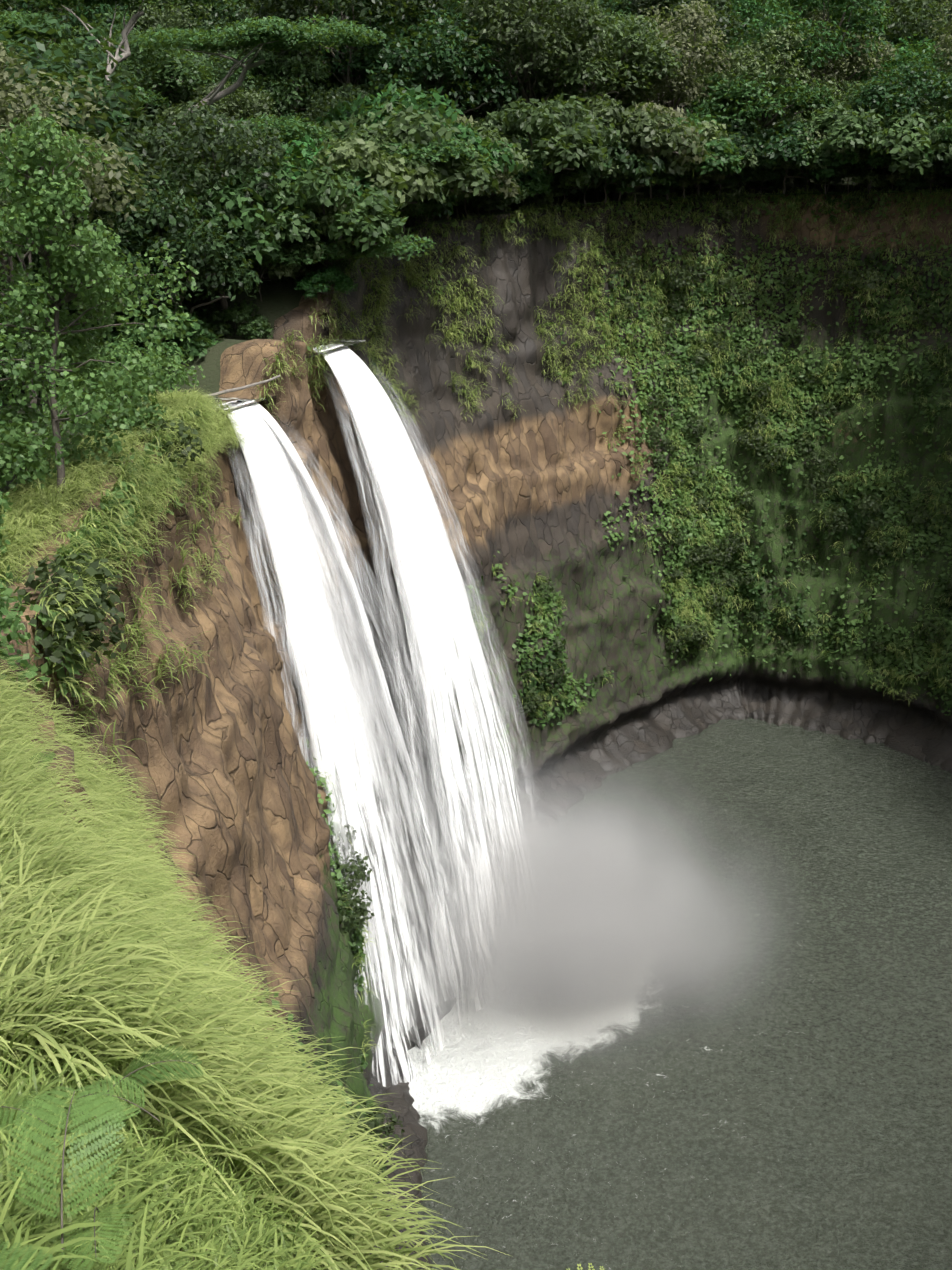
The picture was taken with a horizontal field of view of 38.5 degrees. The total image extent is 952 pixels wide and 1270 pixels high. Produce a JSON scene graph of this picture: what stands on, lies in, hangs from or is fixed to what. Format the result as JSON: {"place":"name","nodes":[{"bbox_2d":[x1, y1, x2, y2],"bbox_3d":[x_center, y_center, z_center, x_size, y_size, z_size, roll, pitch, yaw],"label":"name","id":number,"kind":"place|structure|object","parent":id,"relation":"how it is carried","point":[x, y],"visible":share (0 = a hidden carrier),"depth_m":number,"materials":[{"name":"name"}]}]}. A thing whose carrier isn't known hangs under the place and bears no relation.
{"place":"outdoors","nodes":[
{"label":"outdoors","id":0,"kind":"place"},
{"bbox_2d":[217,399,488,1095],"bbox_3d":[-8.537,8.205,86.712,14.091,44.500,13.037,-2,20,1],"label":"waterfall","id":1,"kind":"structure","parent":0,"point":[261,438],"depth_m":86.03,"materials":[{"name":"white liquid"}]},
{"bbox_2d":[313,344,558,1046],"bbox_3d":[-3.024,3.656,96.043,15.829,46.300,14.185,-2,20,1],"label":"waterfall","id":2,"kind":"structure","parent":0,"point":[341,362],"depth_m":94.90,"materials":[{"name":"white liquid"}]},
{"bbox_2d":[0,190,951,1269],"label":"cliff wall","id":3,"kind":"structure","parent":0,"point":[531,490],"depth_m":121.61,"materials":[{"name":"brown stone"}]},
{"bbox_2d":[0,385,509,1269],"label":"grass","id":4,"kind":"structure","parent":3,"relation":"on","point":[240,1133],"depth_m":12.68,"materials":[{"name":"green plant"}]},
{"bbox_2d":[0,752,603,1269],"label":"ferns","id":5,"kind":"object","parent":3,"relation":"on","point":[96,1104],"visible":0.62,"depth_m":6.31,"materials":[{"name":"green plant"}]},
{"bbox_2d":[237,160,409,283],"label":"tree","id":6,"kind":"object","parent":3,"relation":"on","point":[368,215],"visible":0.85,"depth_m":91.07,"materials":[{"name":"green plant"}]},
{"bbox_2d":[294,264,357,301],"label":"tree","id":7,"kind":"object","parent":3,"relation":"on","point":[342,281],"visible":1,"depth_m":93.89,"materials":[{"name":"green plant"}]},
{"bbox_2d":[343,123,448,207],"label":"tree","id":8,"kind":"object","parent":3,"relation":"on","point":[432,167],"visible":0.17,"depth_m":99.36,"materials":[{"name":"green plant"}]},
{"bbox_2d":[416,192,457,218],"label":"tree","id":9,"kind":"object","parent":3,"relation":"on","point":[439,207],"visible":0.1,"depth_m":111.18,"materials":[{"name":"green plant"}]},
{"bbox_2d":[424,121,523,225],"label":"tree","id":10,"kind":"object","parent":3,"relation":"on","point":[467,133],"visible":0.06,"depth_m":111.23,"materials":[{"name":"green plant"}]},
{"bbox_2d":[8,182,951,1269],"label":"cliff vegetation","id":11,"kind":"object","parent":3,"relation":"on","point":[77,605],"visible":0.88,"depth_m":134.81,"materials":[{"name":"green plant"}]},
{"bbox_2d":[456,160,520,217],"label":"tree","id":12,"kind":"object","parent":3,"relation":"on","point":[514,189],"visible":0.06,"depth_m":115.03,"materials":[{"name":"green plant"}]},
{"bbox_2d":[471,194,520,215],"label":"tree","id":13,"kind":"object","parent":3,"relation":"on","point":[505,202],"visible":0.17,"depth_m":117.83,"materials":[{"name":"green plant"}]},
{"bbox_2d":[505,161,554,208],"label":"tree","id":14,"kind":"object","parent":3,"relation":"on","point":[540,184],"visible":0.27,"depth_m":121.38,"materials":[{"name":"green plant"}]},
{"bbox_2d":[475,91,619,207],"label":"tree","id":15,"kind":"object","parent":3,"relation":"on","point":[575,141],"visible":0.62,"depth_m":119.56,"materials":[{"name":"green plant"}]},
{"bbox_2d":[507,133,617,206],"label":"tree","id":16,"kind":"object","parent":3,"relation":"on","point":[526,144],"visible":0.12,"depth_m":124.09,"materials":[{"name":"green plant"}]},
{"bbox_2d":[524,127,615,204],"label":"tree","id":17,"kind":"object","parent":3,"relation":"on","point":[577,177],"visible":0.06,"depth_m":123.53,"materials":[{"name":"green plant"}]},
{"bbox_2d":[543,155,632,205],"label":"tree","id":18,"kind":"object","parent":3,"relation":"on","point":[611,169],"visible":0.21,"depth_m":125.98,"materials":[{"name":"green plant"}]},
{"bbox_2d":[599,119,664,202],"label":"tree","id":19,"kind":"object","parent":3,"relation":"on","point":[642,166],"visible":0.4,"depth_m":126.59,"materials":[{"name":"green plant"}]},
{"bbox_2d":[577,90,706,201],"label":"tree","id":20,"kind":"object","parent":3,"relation":"on","point":[643,127],"visible":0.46,"depth_m":126.27,"materials":[{"name":"green plant"}]},
{"bbox_2d":[606,163,678,202],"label":"tree","id":21,"kind":"object","parent":3,"relation":"on","point":[665,178],"visible":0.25,"depth_m":129.97,"materials":[{"name":"green plant"}]},
{"bbox_2d":[641,177,680,196],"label":"tree","id":22,"kind":"object","parent":3,"relation":"on","point":[664,189],"visible":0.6,"depth_m":133.68,"materials":[{"name":"green plant"}]},
{"bbox_2d":[627,101,707,198],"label":"tree","id":23,"kind":"object","parent":3,"relation":"on","point":[673,114],"visible":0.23,"depth_m":128.38,"materials":[{"name":"green plant"}]},
{"bbox_2d":[674,169,724,195],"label":"tree","id":24,"kind":"object","parent":3,"relation":"on","point":[686,182],"visible":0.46,"depth_m":134.13,"materials":[{"name":"green plant"}]},
{"bbox_2d":[706,143,771,196],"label":"tree","id":25,"kind":"object","parent":3,"relation":"on","point":[751,162],"visible":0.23,"depth_m":133.97,"materials":[{"name":"green plant"}]},
{"bbox_2d":[723,118,788,193],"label":"tree","id":26,"kind":"object","parent":3,"relation":"on","point":[739,135],"visible":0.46,"depth_m":134.12,"materials":[{"name":"green plant"}]},
{"bbox_2d":[745,119,850,193],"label":"tree","id":27,"kind":"object","parent":3,"relation":"on","point":[780,140],"visible":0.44,"depth_m":132.44,"materials":[{"name":"green plant"}]},
{"bbox_2d":[782,128,867,191],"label":"tree","id":28,"kind":"object","parent":3,"relation":"on","point":[818,133],"visible":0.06,"depth_m":131.70,"materials":[{"name":"green plant"}]},
{"bbox_2d":[788,121,868,194],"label":"tree","id":29,"kind":"object","parent":3,"relation":"on","point":[819,151],"visible":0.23,"depth_m":131.30,"materials":[{"name":"green plant"}]},
{"bbox_2d":[798,126,891,193],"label":"tree","id":30,"kind":"object","parent":3,"relation":"on","point":[820,172],"visible":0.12,"depth_m":131.28,"materials":[{"name":"green plant"}]},
{"bbox_2d":[786,96,951,192],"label":"tree","id":31,"kind":"object","parent":3,"relation":"on","point":[850,128],"visible":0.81,"depth_m":127.53,"materials":[{"name":"green plant"}]},
{"bbox_2d":[851,148,923,193],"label":"tree","id":32,"kind":"object","parent":3,"relation":"on","point":[881,160],"visible":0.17,"depth_m":130.07,"materials":[{"name":"green plant"}]},
{"bbox_2d":[895,124,951,174],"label":"tree","id":33,"kind":"object","parent":3,"relation":"on","point":[932,135],"visible":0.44,"depth_m":126.41,"materials":[{"name":"green plant"}]},
{"bbox_2d":[0,128,951,501],"bbox_3d":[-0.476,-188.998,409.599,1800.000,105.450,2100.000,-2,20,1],"label":"ground","id":34,"kind":"structure","parent":0,"point":[280,300],"depth_m":96.15,"materials":[{"name":"green plant"}]},
{"bbox_2d":[0,296,48,384],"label":"tree","id":35,"kind":"object","parent":34,"relation":"on","point":[19,344],"visible":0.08,"depth_m":63.68,"materials":[{"name":"green plant"}]},
{"bbox_2d":[0,168,48,272],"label":"tree","id":36,"kind":"object","parent":34,"relation":"on","point":[6,204],"visible":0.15,"depth_m":65.31,"materials":[{"name":"green plant"}]},
{"bbox_2d":[0,0,71,47],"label":"tree","id":37,"kind":"object","parent":34,"relation":"on","point":[11,6],"visible":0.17,"depth_m":136.40,"materials":[{"name":"green plant"}]},
{"bbox_2d":[0,0,131,63],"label":"tree","id":38,"kind":"object","parent":34,"relation":"on","point":[94,9],"visible":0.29,"depth_m":140.30,"materials":[{"name":"green plant"}]},
{"bbox_2d":[0,13,146,190],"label":"tree","id":39,"kind":"object","parent":34,"relation":"on","point":[55,70],"visible":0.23,"depth_m":82.43,"materials":[{"name":"green plant"}]},
{"bbox_2d":[0,40,160,407],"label":"tree","id":40,"kind":"object","parent":34,"relation":"on","point":[101,193],"visible":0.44,"depth_m":72.74,"materials":[{"name":"green plant"}]},
{"bbox_2d":[8,50,164,325],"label":"tree","id":41,"kind":"object","parent":34,"relation":"on","point":[125,74],"visible":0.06,"depth_m":88.56,"materials":[{"name":"green plant"}]},
{"bbox_2d":[36,263,151,325],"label":"tree","id":42,"kind":"object","parent":34,"relation":"on","point":[120,301],"visible":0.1,"depth_m":83.83,"materials":[{"name":"green plant"}]},
{"bbox_2d":[0,104,204,701],"bbox_3d":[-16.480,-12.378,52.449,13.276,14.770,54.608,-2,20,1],"label":"tree","id":43,"kind":"object","parent":34,"relation":"on","point":[35,215],"visible":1,"depth_m":48.16,"materials":[{"name":"green plant"}]},
{"bbox_2d":[19,217,190,379],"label":"tree","id":44,"kind":"object","parent":34,"relation":"on","point":[140,245],"visible":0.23,"depth_m":85.75,"materials":[{"name":"green plant"}]},
{"bbox_2d":[20,8,217,158],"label":"tree","id":45,"kind":"object","parent":34,"relation":"on","point":[174,59],"visible":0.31,"depth_m":127.87,"materials":[{"name":"green plant"}]},
{"bbox_2d":[40,0,204,136],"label":"tree","id":46,"kind":"object","parent":34,"relation":"on","point":[133,7],"visible":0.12,"depth_m":151.63,"materials":[{"name":"green plant"}]},
{"bbox_2d":[56,189,232,291],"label":"tree","id":47,"kind":"object","parent":34,"relation":"on","point":[95,211],"visible":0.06,"depth_m":89.59,"materials":[{"name":"green plant"}]},
{"bbox_2d":[91,306,223,373],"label":"bank shrub","id":48,"kind":"object","parent":34,"relation":"on","point":[199,338],"visible":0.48,"depth_m":87.48,"materials":[{"name":"green plant"}]},
{"bbox_2d":[115,297,210,344],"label":"tree","id":49,"kind":"object","parent":34,"relation":"on","point":[172,309],"visible":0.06,"depth_m":90.33,"materials":[{"name":"green plant"}]},
{"bbox_2d":[121,0,211,37],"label":"tree","id":50,"kind":"object","parent":34,"relation":"on","point":[156,22],"visible":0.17,"depth_m":149.93,"materials":[{"name":"green plant"}]},
{"bbox_2d":[72,173,262,321],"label":"tree","id":51,"kind":"object","parent":34,"relation":"on","point":[188,240],"visible":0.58,"depth_m":86.79,"materials":[{"name":"green plant"}]},
{"bbox_2d":[120,51,233,128],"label":"tree","id":52,"kind":"object","parent":34,"relation":"on","point":[187,93],"visible":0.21,"depth_m":132.22,"materials":[{"name":"green plant"}]},
{"bbox_2d":[106,100,300,309],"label":"tree","id":53,"kind":"object","parent":34,"relation":"on","point":[232,150],"visible":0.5,"depth_m":89.85,"materials":[{"name":"green plant"}]},
{"bbox_2d":[150,80,280,152],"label":"tree","id":54,"kind":"object","parent":34,"relation":"on","point":[238,102],"visible":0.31,"depth_m":128.61,"materials":[{"name":"green plant"}]},
{"bbox_2d":[139,148,318,263],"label":"tree","id":55,"kind":"object","parent":34,"relation":"on","point":[253,233],"visible":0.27,"depth_m":90.53,"materials":[{"name":"green plant"}]},
{"bbox_2d":[177,0,294,31],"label":"tree","id":56,"kind":"object","parent":34,"relation":"on","point":[217,12],"visible":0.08,"depth_m":154.73,"materials":[{"name":"green plant"}]},
{"bbox_2d":[200,299,273,339],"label":"bank shrub","id":57,"kind":"object","parent":34,"relation":"on","point":[258,325],"visible":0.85,"depth_m":93.63,"materials":[{"name":"green plant"}]},
{"bbox_2d":[0,0,477,272],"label":"albizia tree","id":58,"kind":"object","parent":34,"relation":"on","point":[273,33],"visible":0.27,"depth_m":100.20,"materials":[{"name":"green plant"}]},
{"bbox_2d":[209,239,310,300],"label":"tree","id":59,"kind":"object","parent":34,"relation":"on","point":[277,275],"visible":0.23,"depth_m":95.03,"materials":[{"name":"green plant"}]},
{"bbox_2d":[203,45,343,117],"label":"tree","id":60,"kind":"object","parent":34,"relation":"on","point":[278,92],"visible":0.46,"depth_m":133.07,"materials":[{"name":"green plant"}]},
{"bbox_2d":[214,1,362,116],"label":"tree","id":61,"kind":"object","parent":34,"relation":"on","point":[282,52],"visible":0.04,"depth_m":137.93,"materials":[{"name":"green plant"}]},
{"bbox_2d":[254,134,382,261],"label":"tree","id":62,"kind":"object","parent":34,"relation":"on","point":[296,150],"visible":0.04,"depth_m":95.42,"materials":[{"name":"green plant"}]},
{"bbox_2d":[279,210,379,274],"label":"tree","id":63,"kind":"object","parent":34,"relation":"on","point":[324,221],"visible":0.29,"depth_m":93.29,"materials":[{"name":"green plant"}]},
{"bbox_2d":[226,0,464,101],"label":"tree","id":64,"kind":"object","parent":34,"relation":"on","point":[420,6],"visible":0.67,"depth_m":130.89,"materials":[{"name":"green plant"}]},
{"bbox_2d":[294,83,396,127],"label":"tree","id":65,"kind":"object","parent":34,"relation":"on","point":[350,90],"visible":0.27,"depth_m":128.69,"materials":[{"name":"green plant"}]},
{"bbox_2d":[297,34,404,116],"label":"tree","id":66,"kind":"object","parent":34,"relation":"on","point":[343,50],"visible":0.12,"depth_m":136.52,"materials":[{"name":"green plant"}]},
{"bbox_2d":[273,137,440,216],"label":"tree","id":67,"kind":"object","parent":34,"relation":"on","point":[354,152],"visible":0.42,"depth_m":94.56,"materials":[{"name":"green plant"}]},
{"bbox_2d":[298,99,500,195],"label":"tree","id":68,"kind":"object","parent":34,"relation":"on","point":[460,172],"visible":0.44,"depth_m":102.03,"materials":[{"name":"green plant"}]},
{"bbox_2d":[315,80,496,180],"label":"tree","id":69,"kind":"object","parent":34,"relation":"on","point":[408,98],"visible":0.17,"depth_m":107.79,"materials":[{"name":"green plant"}]},
{"bbox_2d":[317,0,502,88],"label":"tree","id":70,"kind":"object","parent":34,"relation":"on","point":[388,18],"visible":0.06,"depth_m":134.93,"materials":[{"name":"green plant"}]},
{"bbox_2d":[345,9,522,118],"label":"tree","id":71,"kind":"object","parent":34,"relation":"on","point":[442,39],"visible":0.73,"depth_m":127.12,"materials":[{"name":"green plant"}]},
{"bbox_2d":[398,41,514,121],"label":"tree","id":72,"kind":"object","parent":34,"relation":"on","point":[480,113],"visible":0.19,"depth_m":132.72,"materials":[{"name":"green plant"}]},
{"bbox_2d":[464,124,533,218],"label":"tree","id":73,"kind":"object","parent":34,"relation":"on","point":[519,158],"visible":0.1,"depth_m":115.64,"materials":[{"name":"green plant"}]},
{"bbox_2d":[503,161,540,211],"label":"tree","id":74,"kind":"object","parent":34,"relation":"on","point":[530,175],"visible":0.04,"depth_m":120.82,"materials":[{"name":"green plant"}]},
{"bbox_2d":[444,0,626,109],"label":"tree","id":75,"kind":"object","parent":34,"relation":"on","point":[504,12],"visible":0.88,"depth_m":127.79,"materials":[{"name":"green plant"}]},
{"bbox_2d":[478,0,633,42],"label":"tree","id":76,"kind":"object","parent":34,"relation":"on","point":[609,3],"depth_m":148.89,"materials":[{"name":"green plant"}]},
{"bbox_2d":[494,46,622,107],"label":"tree","id":77,"kind":"object","parent":34,"relation":"on","point":[569,95],"visible":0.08,"depth_m":137.47,"materials":[{"name":"green plant"}]},
{"bbox_2d":[484,0,683,194],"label":"tree","id":78,"kind":"object","parent":34,"relation":"on","point":[636,50],"visible":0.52,"depth_m":132.25,"materials":[{"name":"green plant"}]},
{"bbox_2d":[593,0,748,111],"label":"tree","id":79,"kind":"object","parent":34,"relation":"on","point":[691,13],"visible":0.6,"depth_m":138.07,"materials":[{"name":"green plant"}]},
{"bbox_2d":[591,0,751,64],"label":"tree","id":80,"kind":"object","parent":34,"relation":"on","point":[634,8],"visible":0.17,"depth_m":150.74,"materials":[{"name":"green plant"}]},
{"bbox_2d":[651,120,737,196],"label":"tree","id":81,"kind":"object","parent":34,"relation":"on","point":[709,128],"visible":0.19,"depth_m":131.52,"materials":[{"name":"green plant"}]},
{"bbox_2d":[664,111,745,197],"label":"tree","id":82,"kind":"object","parent":34,"relation":"on","point":[723,145],"visible":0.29,"depth_m":130.18,"materials":[{"name":"green plant"}]},
{"bbox_2d":[683,63,835,193],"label":"tree","id":83,"kind":"object","parent":34,"relation":"on","point":[735,91],"visible":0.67,"depth_m":135.22,"materials":[{"name":"green plant"}]},
{"bbox_2d":[690,21,843,188],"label":"tree","id":84,"kind":"object","parent":34,"relation":"on","point":[749,57],"visible":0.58,"depth_m":136.46,"materials":[{"name":"green plant"}]},
{"bbox_2d":[708,0,834,74],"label":"tree","id":85,"kind":"object","parent":34,"relation":"on","point":[743,7],"visible":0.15,"depth_m":157.22,"materials":[{"name":"green plant"}]},
{"bbox_2d":[756,109,808,190],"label":"tree","id":86,"kind":"object","parent":34,"relation":"on","point":[762,123],"visible":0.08,"depth_m":138.09,"materials":[{"name":"green plant"}]},
{"bbox_2d":[726,0,896,182],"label":"tree","id":87,"kind":"object","parent":34,"relation":"on","point":[868,23],"visible":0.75,"depth_m":140.04,"materials":[{"name":"green plant"}]},
{"bbox_2d":[774,10,900,112],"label":"tree","id":88,"kind":"object","parent":34,"relation":"on","point":[861,60],"visible":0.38,"depth_m":142.82,"materials":[{"name":"green plant"}]},
{"bbox_2d":[789,78,897,189],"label":"tree","id":89,"kind":"object","parent":34,"relation":"on","point":[847,88],"visible":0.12,"depth_m":138.24,"materials":[{"name":"green plant"}]},
{"bbox_2d":[818,162,879,190],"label":"tree","id":90,"kind":"object","parent":34,"relation":"on","point":[835,180],"visible":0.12,"depth_m":133.69,"materials":[{"name":"green plant"}]},
{"bbox_2d":[793,0,951,66],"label":"tree","id":91,"kind":"object","parent":34,"relation":"on","point":[919,21],"visible":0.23,"depth_m":154.68,"materials":[{"name":"green plant"}]},
{"bbox_2d":[833,45,949,108],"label":"tree","id":92,"kind":"object","parent":34,"relation":"on","point":[875,70],"visible":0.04,"depth_m":148.07,"materials":[{"name":"green plant"}]},
{"bbox_2d":[846,61,951,190],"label":"tree","id":93,"kind":"object","parent":34,"relation":"on","point":[930,82],"visible":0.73,"depth_m":130.16,"materials":[{"name":"green plant"}]},
{"bbox_2d":[876,34,950,80],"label":"tree","id":94,"kind":"object","parent":34,"relation":"on","point":[915,51],"visible":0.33,"depth_m":148.84,"materials":[{"name":"green plant"}]},
{"bbox_2d":[890,45,951,112],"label":"tree","id":95,"kind":"object","parent":34,"relation":"on","point":[933,62],"visible":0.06,"depth_m":142.60,"materials":[{"name":"green plant"}]},
{"bbox_2d":[914,119,951,175],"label":"tree","id":96,"kind":"object","parent":34,"relation":"on","point":[948,132],"visible":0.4,"depth_m":125.70,"materials":[{"name":"green plant"}]},
{"bbox_2d":[930,0,951,76],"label":"tree","id":97,"kind":"object","parent":34,"relation":"on","point":[946,40],"visible":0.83,"depth_m":136.11,"materials":[{"name":"green plant"}]},
{"bbox_2d":[396,202,825,1112],"label":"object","id":98,"kind":"structure","parent":0,"point":[577,936],"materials":[{"name":"white liquid"}]},
{"bbox_2d":[407,717,951,1269],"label":"pool water","id":99,"kind":"structure","parent":0,"point":[817,1135],"depth_m":90.62,"materials":[{"name":"grey liquid"}]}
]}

